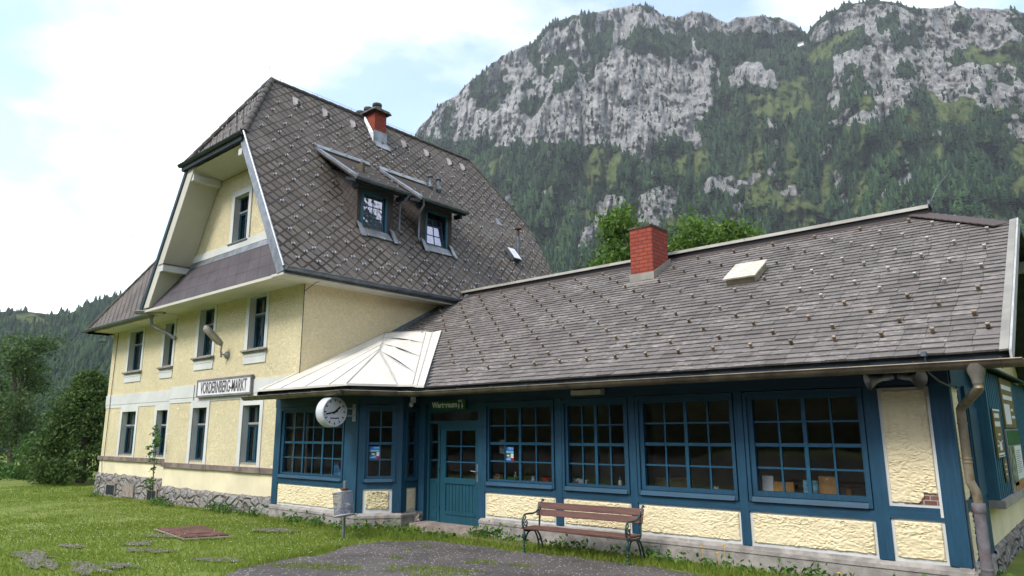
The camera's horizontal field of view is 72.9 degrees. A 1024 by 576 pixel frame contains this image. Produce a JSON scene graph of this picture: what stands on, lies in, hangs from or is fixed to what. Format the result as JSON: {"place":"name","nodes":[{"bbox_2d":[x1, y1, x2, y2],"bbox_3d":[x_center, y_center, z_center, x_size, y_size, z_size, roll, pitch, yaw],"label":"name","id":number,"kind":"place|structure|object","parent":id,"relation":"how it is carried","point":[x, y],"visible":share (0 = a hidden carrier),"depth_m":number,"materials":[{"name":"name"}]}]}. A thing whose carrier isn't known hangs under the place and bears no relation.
{"place":"outdoors","nodes":[
{"label":"outdoors","id":0,"kind":"place"},
{"bbox_2d":[0,296,118,451],"bbox_3d":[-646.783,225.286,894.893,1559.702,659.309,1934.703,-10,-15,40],"label":"hill","id":1,"kind":"structure","parent":0,"point":[28,316],"depth_m":1017.36,"materials":[{"name":"green plant"}]},
{"bbox_2d":[0,289,125,451],"bbox_3d":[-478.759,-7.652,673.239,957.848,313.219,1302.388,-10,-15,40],"label":"hill forest","id":2,"kind":"object","parent":1,"relation":"on","point":[76,359],"visible":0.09,"depth_m":830.45,"materials":[{"name":"green plant"}]},
{"bbox_2d":[7,528,297,574],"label":"gravel","id":3,"kind":"structure","parent":0,"point":[32,557],"depth_m":12.12,"materials":[{"name":"grey gravel"}]},
{"bbox_2d":[334,461,340,474],"bbox_3d":[-4.261,4.430,16.995,0.643,0.360,0.247,-10,-15,40],"label":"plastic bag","id":4,"kind":"object","parent":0,"point":[337,469],"visible":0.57,"depth_m":16.93,"materials":[{"name":"blue plastic"}]},
{"bbox_2d":[81,493,833,575],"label":"grass","id":5,"kind":"structure","parent":0,"point":[619,557],"depth_m":12.68,"materials":[{"name":"green plant"}]},
{"bbox_2d":[224,541,711,575],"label":"path","id":6,"kind":"structure","parent":0,"point":[372,559],"depth_m":11.55,"materials":[{"name":"grey gravel"}]},
{"bbox_2d":[521,498,644,565],"bbox_3d":[1.237,4.286,12.281,2.195,0.919,0.723,-9,-14,36],"label":"park bench","id":7,"kind":"object","parent":6,"relation":"on","point":[624,512],"visible":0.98,"depth_m":12.34,"materials":[{"name":"brown wood"}]},
{"bbox_2d":[0,452,1023,575],"bbox_3d":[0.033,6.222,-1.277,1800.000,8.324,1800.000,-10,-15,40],"label":"lawn","id":8,"kind":"structure","parent":0,"point":[1016,566],"depth_m":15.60,"materials":[{"name":"green plant"}]},
{"bbox_2d":[0,371,27,462],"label":"leafy tree","id":9,"kind":"object","parent":8,"relation":"on","point":[3,380],"visible":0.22,"depth_m":50.18,"materials":[{"name":"green plant"}]},
{"bbox_2d":[0,458,33,479],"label":"undergrowth","id":10,"kind":"object","parent":8,"relation":"on","point":[8,470],"visible":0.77,"depth_m":38.32,"materials":[{"name":"green plant"}]},
{"bbox_2d":[8,439,29,473],"bbox_3d":[-27.564,9.965,39.967,2.940,2.751,2.555,-10,-15,40],"label":"hedge shrub","id":11,"kind":"object","parent":8,"relation":"on","point":[16,452],"visible":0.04,"depth_m":39.78,"materials":[{"name":"green plant"}]},
{"bbox_2d":[0,326,72,467],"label":"leafy tree","id":12,"kind":"object","parent":8,"relation":"on","point":[24,357],"visible":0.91,"depth_m":47.64,"materials":[{"name":"green plant"}]},
{"bbox_2d":[11,430,78,470],"bbox_3d":[-25.907,9.484,38.539,3.609,3.101,3.131,-10,-15,40],"label":"hedge shrub","id":13,"kind":"object","parent":8,"relation":"on","point":[26,444],"visible":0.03,"depth_m":38.34,"materials":[{"name":"green plant"}]},
{"bbox_2d":[21,428,78,480],"bbox_3d":[-24.649,9.097,37.220,3.319,3.315,2.994,-10,-15,40],"label":"hedge shrub","id":14,"kind":"object","parent":8,"relation":"on","point":[32,441],"visible":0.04,"depth_m":36.85,"materials":[{"name":"green plant"}]},
{"bbox_2d":[25,388,95,459],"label":"leafy tree","id":15,"kind":"object","parent":8,"relation":"on","point":[52,401],"visible":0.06,"depth_m":46.68,"materials":[{"name":"green plant"}]},
{"bbox_2d":[16,366,109,485],"bbox_3d":[-21.858,7.210,35.611,5.796,6.439,5.574,-10,-15,40],"label":"thuja","id":16,"kind":"object","parent":8,"relation":"on","point":[84,401],"visible":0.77,"depth_m":34.40,"materials":[{"name":"green plant"}]},
{"bbox_2d":[143,424,164,501],"bbox_3d":[-12.014,5.853,23.181,0.831,2.581,0.524,-10,-15,40],"label":"sapling","id":17,"kind":"object","parent":8,"relation":"on","point":[155,441],"visible":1,"depth_m":23.18,"materials":[{"name":"green plant"}]},
{"bbox_2d":[1,513,326,570],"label":"clover","id":18,"kind":"object","parent":8,"relation":"on","point":[171,539],"visible":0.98,"depth_m":14.50,"materials":[{"name":"green plant"}]},
{"bbox_2d":[154,525,231,539],"bbox_3d":[-7.024,5.348,15.197,0.999,0.057,2.388,9,-15,-38],"label":"steel cover","id":19,"kind":"object","parent":8,"relation":"on","point":[197,532],"visible":0.91,"depth_m":14.98,"materials":[{"name":"metal"}]},
{"bbox_2d":[82,66,552,514],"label":"station house","id":20,"kind":"structure","parent":8,"relation":"on","point":[304,230],"depth_m":22.55,"materials":[{"name":"beige paint"}]},
{"bbox_2d":[116,406,138,456],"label":"window","id":21,"kind":"structure","parent":20,"relation":"in","point":[124,426],"depth_m":26.86,"materials":[{"name":"paint"}]},
{"bbox_2d":[121,327,145,382],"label":"window","id":22,"kind":"structure","parent":20,"relation":"in","point":[131,374],"depth_m":27.43,"materials":[{"name":"paint"}]},
{"bbox_2d":[150,404,169,458],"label":"window","id":23,"kind":"structure","parent":20,"relation":"in","point":[159,416],"depth_m":24.90,"materials":[{"name":"paint"}]},
{"bbox_2d":[156,319,177,378],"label":"window","id":24,"kind":"structure","parent":20,"relation":"in","point":[165,369],"depth_m":25.43,"materials":[{"name":"paint"}]},
{"bbox_2d":[186,401,210,463],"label":"window","id":25,"kind":"structure","parent":20,"relation":"in","point":[193,442],"depth_m":22.22,"materials":[{"name":"paint"}]},
{"bbox_2d":[190,305,217,370],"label":"window","id":26,"kind":"structure","parent":20,"relation":"in","point":[202,360],"depth_m":22.85,"materials":[{"name":"paint"}]},
{"bbox_2d":[203,325,229,358],"bbox_3d":[-9.064,1.655,21.201,0.237,0.976,0.832,-10,-15,40],"label":"wall lamp","id":27,"kind":"object","parent":20,"relation":"attached to","point":[214,337],"visible":1,"depth_m":21.15,"materials":[{"name":"grey metal"}]},
{"bbox_2d":[196,374,253,397],"bbox_3d":[-8.810,3.016,21.181,3.380,0.560,0.085,-10,-15,40],"label":"station sign","id":28,"kind":"object","parent":20,"relation":"attached to","point":[231,386],"visible":1,"depth_m":21.03,"materials":[{"name":"white metal"}]},
{"bbox_2d":[227,185,252,245],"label":"window","id":29,"kind":"structure","parent":20,"relation":"in","point":[237,213],"depth_m":22.50,"materials":[{"name":"paint"}]},
{"bbox_2d":[235,399,263,467],"bbox_3d":[-7.409,4.203,20.051,1.295,1.985,0.420,-10,-15,40],"label":"window","id":30,"kind":"structure","parent":20,"relation":"in","point":[245,424],"depth_m":20.19,"materials":[{"name":"paint"}]},
{"bbox_2d":[240,292,270,363],"bbox_3d":[-7.429,1.190,20.699,1.360,2.130,0.658,-10,-15,40],"label":"window","id":31,"kind":"structure","parent":20,"relation":"in","point":[253,352],"depth_m":20.80,"materials":[{"name":"paint"}]},
{"bbox_2d":[332,481,354,538],"bbox_3d":[-3.535,4.665,14.452,0.580,1.211,0.454,-10,-15,40],"label":"litter bin","id":32,"kind":"object","parent":8,"relation":"on","point":[343,514],"visible":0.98,"depth_m":14.55,"materials":[{"name":"grey metal"}]},
{"bbox_2d":[422,531,526,546],"bbox_3d":[-0.861,5.168,14.128,2.950,0.165,0.200,-10,-15,40],"label":"kerb stone","id":33,"kind":"object","parent":8,"relation":"on","point":[485,539],"visible":0.12,"depth_m":13.73,"materials":[{"name":"grey stone"}]},
{"bbox_2d":[87,489,1013,575],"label":"weeds","id":34,"kind":"object","parent":8,"relation":"on","point":[223,508],"visible":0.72,"depth_m":14.00,"materials":[{"name":"green plant"}]},
{"bbox_2d":[364,516,840,573],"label":"wild flowers","id":35,"kind":"object","parent":8,"relation":"on","point":[701,546],"visible":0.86,"depth_m":11.11,"materials":[{"name":"plant"}]},
{"bbox_2d":[241,170,1023,575],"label":"station annex","id":36,"kind":"object","parent":8,"relation":"on","point":[735,370],"visible":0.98,"depth_m":13.37,"materials":[{"name":"wood"}]},
{"bbox_2d":[304,414,309,472],"bbox_3d":[-5.451,4.613,18.328,0.080,2.510,0.040,-10,-15,40],"label":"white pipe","id":37,"kind":"object","parent":36,"relation":"attached to","point":[306,445],"visible":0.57,"depth_m":18.40,"materials":[{"name":"grey metal"}]},
{"bbox_2d":[277,407,344,480],"bbox_3d":[-5.047,3.892,17.461,2.825,1.770,0.175,-10,-15,40],"label":"window","id":38,"kind":"structure","parent":36,"relation":"in","point":[284,417],"depth_m":17.66,"materials":[{"name":"blue paint"}]},
{"bbox_2d":[316,397,355,426],"bbox_3d":[-4.053,2.875,16.064,0.291,0.690,0.995,-10,-15,40],"label":"station clock","id":39,"kind":"object","parent":36,"relation":"attached to","point":[331,411],"visible":1,"depth_m":15.84,"materials":[{"name":"white metal"}]},
{"bbox_2d":[369,446,379,458],"bbox_3d":[-3.219,3.878,16.272,0.240,0.310,0.006,1,-12,-8],"label":"poster","id":40,"kind":"object","parent":36,"relation":"on","point":[374,452],"visible":1,"depth_m":16.27,"materials":[{"name":"paper"}]},
{"bbox_2d":[362,405,396,481],"bbox_3d":[-3.110,3.647,16.295,0.760,1.760,0.175,1,-12,-8],"label":"window","id":41,"kind":"structure","parent":36,"relation":"in","point":[367,408],"depth_m":16.27,"materials":[{"name":"blue paint"}]},
{"bbox_2d":[405,406,418,480],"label":"window","id":42,"kind":"structure","parent":36,"relation":"in","point":[415,409],"depth_m":16.61,"materials":[{"name":"blue paint"}]},
{"bbox_2d":[409,397,415,406],"bbox_3d":[-2.406,2.742,16.676,0.110,0.240,0.155,-10,-15,40],"label":"motion sensor","id":43,"kind":"object","parent":36,"relation":"attached to","point":[412,400],"visible":0.96,"depth_m":16.66,"materials":[{"name":"white plastic"}]},
{"bbox_2d":[432,400,465,409],"bbox_3d":[-1.472,2.719,16.113,1.110,0.218,0.038,-10,-15,40],"label":"waiting room sign","id":44,"kind":"object","parent":36,"relation":"attached to","point":[450,405],"visible":1,"depth_m":16.08,"materials":[{"name":"green metal"}]},
{"bbox_2d":[438,423,479,526],"bbox_3d":[-1.201,4.214,15.775,1.311,2.220,0.142,-10,-15,40],"label":"door","id":45,"kind":"structure","parent":36,"relation":"in","point":[458,496],"depth_m":15.78,"materials":[{"name":"blue paint"}]},
{"bbox_2d":[493,474,502,478],"bbox_3d":[-0.308,4.156,15.241,0.180,0.120,0.126,-10,-15,40],"label":"box","id":46,"kind":"object","parent":36,"relation":"on","point":[497,476],"visible":0.82,"depth_m":15.19,"materials":[{"name":"brown cardboard"}]},
{"bbox_2d":[499,440,503,453],"bbox_3d":[-0.218,3.468,15.149,0.140,0.300,0.010,-10,-15,40],"label":"notice","id":47,"kind":"object","parent":36,"relation":"attached to","point":[501,449],"visible":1,"depth_m":15.14,"materials":[{"name":"grey paper"}]},
{"bbox_2d":[506,447,513,462],"bbox_3d":[-0.055,3.576,14.873,0.230,0.325,0.006,-10,-15,40],"label":"poster","id":48,"kind":"object","parent":36,"relation":"on","point":[509,453],"visible":1,"depth_m":14.86,"materials":[{"name":"blue paper"}]},
{"bbox_2d":[504,472,518,479],"bbox_3d":[-0.001,4.062,14.967,0.340,0.191,0.140,-10,-15,40],"label":"flower trough","id":49,"kind":"object","parent":36,"relation":"on","point":[514,478],"visible":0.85,"depth_m":14.87,"materials":[{"name":"green plastic"}]},
{"bbox_2d":[484,400,555,488],"bbox_3d":[0.158,3.295,14.688,1.915,1.770,0.175,-10,-15,40],"label":"window","id":50,"kind":"structure","parent":36,"relation":"in","point":[488,406],"depth_m":14.74,"materials":[{"name":"blue paint"}]},
{"bbox_2d":[518,464,530,479],"bbox_3d":[0.248,3.959,14.892,0.389,0.360,0.160,-12,-16,44],"label":"potted plant","id":51,"kind":"object","parent":36,"relation":"on","point":[525,475],"visible":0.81,"depth_m":14.82,"materials":[{"name":"green plant"}]},
{"bbox_2d":[542,477,551,481],"bbox_3d":[0.723,3.973,14.349,0.200,0.110,0.197,-10,-15,40],"label":"red pot","id":52,"kind":"object","parent":36,"relation":"on","point":[547,479],"visible":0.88,"depth_m":14.28,"materials":[{"name":"ceramic"}]},
{"bbox_2d":[572,478,589,482],"bbox_3d":[1.361,3.855,13.829,0.508,0.138,0.106,-11,-16,42],"label":"paper heap","id":53,"kind":"object","parent":36,"relation":"on","point":[578,480],"visible":0.61,"depth_m":13.86,"materials":[{"name":"white paper"}]},
{"bbox_2d":[571,388,604,395],"bbox_3d":[1.472,2.048,13.632,0.780,0.115,0.120,-10,-15,40],"label":"strip light","id":54,"kind":"object","parent":36,"relation":"attached to","point":[601,391],"visible":1,"depth_m":13.56,"materials":[{"name":"grey plastic"}]},
{"bbox_2d":[561,397,630,493],"bbox_3d":[1.622,3.036,13.453,1.530,1.765,0.175,-10,-15,40],"label":"window","id":55,"kind":"structure","parent":36,"relation":"in","point":[567,463],"depth_m":13.49,"materials":[{"name":"blue paint"}]},
{"bbox_2d":[634,393,739,500],"bbox_3d":[3.052,2.777,12.248,1.885,1.763,0.175,-10,-15,40],"label":"window","id":56,"kind":"structure","parent":36,"relation":"in","point":[644,488],"depth_m":12.26,"materials":[{"name":"blue paint"}]},
{"bbox_2d":[762,476,773,490],"bbox_3d":[4.231,3.263,11.457,0.210,0.302,0.114,-10,-15,40],"label":"picture panel","id":57,"kind":"object","parent":36,"relation":"on","point":[767,483],"visible":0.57,"depth_m":11.47,"materials":[{"name":"white paper"}]},
{"bbox_2d":[774,481,793,491],"bbox_3d":[4.428,3.269,11.283,0.350,0.217,0.114,-10,-15,40],"label":"cardboard box","id":58,"kind":"object","parent":36,"relation":"on","point":[778,486],"visible":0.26,"depth_m":11.30,"materials":[{"name":"brown cardboard"}]},
{"bbox_2d":[742,388,873,508],"bbox_3d":[4.608,2.501,10.935,1.855,1.750,0.175,-10,-15,40],"label":"window","id":59,"kind":"structure","parent":36,"relation":"in","point":[755,494],"depth_m":10.91,"materials":[{"name":"blue paint"}]},
{"bbox_2d":[803,480,818,492],"bbox_3d":[4.750,3.192,11.015,0.260,0.257,0.114,-10,-15,40],"label":"box","id":60,"kind":"object","parent":36,"relation":"on","point":[815,487],"visible":0.47,"depth_m":11.02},
{"bbox_2d":[778,479,865,494],"bbox_3d":[5.691,3.784,11.271,2.400,1.180,0.700,-10,-15,40],"label":"work table","id":61,"kind":"object","parent":36,"relation":"on","point":[849,485],"visible":0.18,"depth_m":11.40,"materials":[{"name":"brown wood"}]},
{"bbox_2d":[818,476,836,493],"bbox_3d":[4.944,3.123,10.858,0.285,0.327,0.114,-10,-15,40],"label":"cardboard box","id":62,"kind":"object","parent":36,"relation":"on","point":[827,484],"visible":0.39,"depth_m":10.87,"materials":[{"name":"brown cardboard"}]},
{"bbox_2d":[863,373,893,390],"bbox_3d":[5.419,1.365,10.191,0.429,0.282,0.262,-2,-12,8],"label":"horn speaker","id":63,"kind":"object","parent":36,"relation":"attached to","point":[870,382],"visible":0.98,"depth_m":10.16},
{"bbox_2d":[897,372,927,388],"bbox_3d":[5.706,1.314,9.949,0.262,0.282,0.429,3,-12,-16],"label":"horn speaker","id":64,"kind":"object","parent":36,"relation":"attached to","point":[919,380],"visible":0.92,"depth_m":9.84},
{"bbox_2d":[960,386,994,553],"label":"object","id":65,"kind":"structure","parent":36,"relation":"in","point":[971,412],"depth_m":10.49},
{"bbox_2d":[990,409,1005,457],"bbox_3d":[7.941,2.365,11.328,0.029,0.760,0.800,-10,-15,40],"label":"info board","id":66,"kind":"object","parent":36,"relation":"attached to","point":[998,436],"visible":1,"depth_m":11.21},
{"bbox_2d":[1003,457,1008,481],"bbox_3d":[8.143,2.997,11.427,0.018,0.400,0.340,-10,-15,40],"label":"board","id":67,"kind":"object","parent":36,"relation":"attached to","point":[1005,469],"visible":1,"depth_m":11.38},
{"bbox_2d":[997,377,1016,427],"bbox_3d":[9.179,2.139,12.844,0.029,0.880,1.700,-10,-15,40],"label":"info board","id":68,"kind":"object","parent":36,"relation":"attached to","point":[1007,404],"visible":1,"depth_m":12.66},
{"bbox_2d":[1003,429,1023,493],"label":"hiking map","id":69,"kind":"object","parent":36,"relation":"attached to","point":[1014,454],"visible":0.98,"depth_m":12.42,"materials":[{"name":"green paper"}]},
{"bbox_2d":[576,197,764,267],"bbox_3d":[7.958,2.446,34.681,11.694,15.687,5.984,-10,-15,40],"label":"maple tree","id":70,"kind":"object","parent":8,"relation":"on","point":[616,231],"visible":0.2,"depth_m":34.66,"materials":[{"name":"green plant"}]},
{"bbox_2d":[0,0,1023,313],"label":"sky","id":71,"kind":"structure","parent":0,"point":[102,102],"materials":[{"name":"white"}]},
{"bbox_2d":[655,477,693,487],"bbox_3d":[2.950,3.550,12.618,0.750,0.220,0.092,-10,-15,40],"label":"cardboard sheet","id":72,"kind":"object","parent":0,"point":[678,482],"visible":0.57,"depth_m":12.61,"materials":[{"name":"brown cardboard"}]},
{"bbox_2d":[416,0,1023,271],"bbox_3d":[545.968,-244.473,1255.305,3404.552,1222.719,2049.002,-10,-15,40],"label":"mountain","id":73,"kind":"structure","parent":0,"point":[777,99],"depth_m":1408.05,"materials":[{"name":"grey stone"}]},
{"bbox_2d":[415,0,1023,273],"bbox_3d":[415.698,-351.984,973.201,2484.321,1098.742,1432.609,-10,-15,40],"label":"mountain forest","id":74,"kind":"object","parent":73,"relation":"on","point":[962,189],"visible":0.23,"depth_m":1223.57,"materials":[{"name":"green plant"}]},
{"bbox_2d":[797,41,804,47],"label":"mountain hut","id":75,"kind":"object","parent":73,"relation":"on","point":[800,44],"visible":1,"depth_m":1286.81,"materials":[{"name":"white"}]}
]}

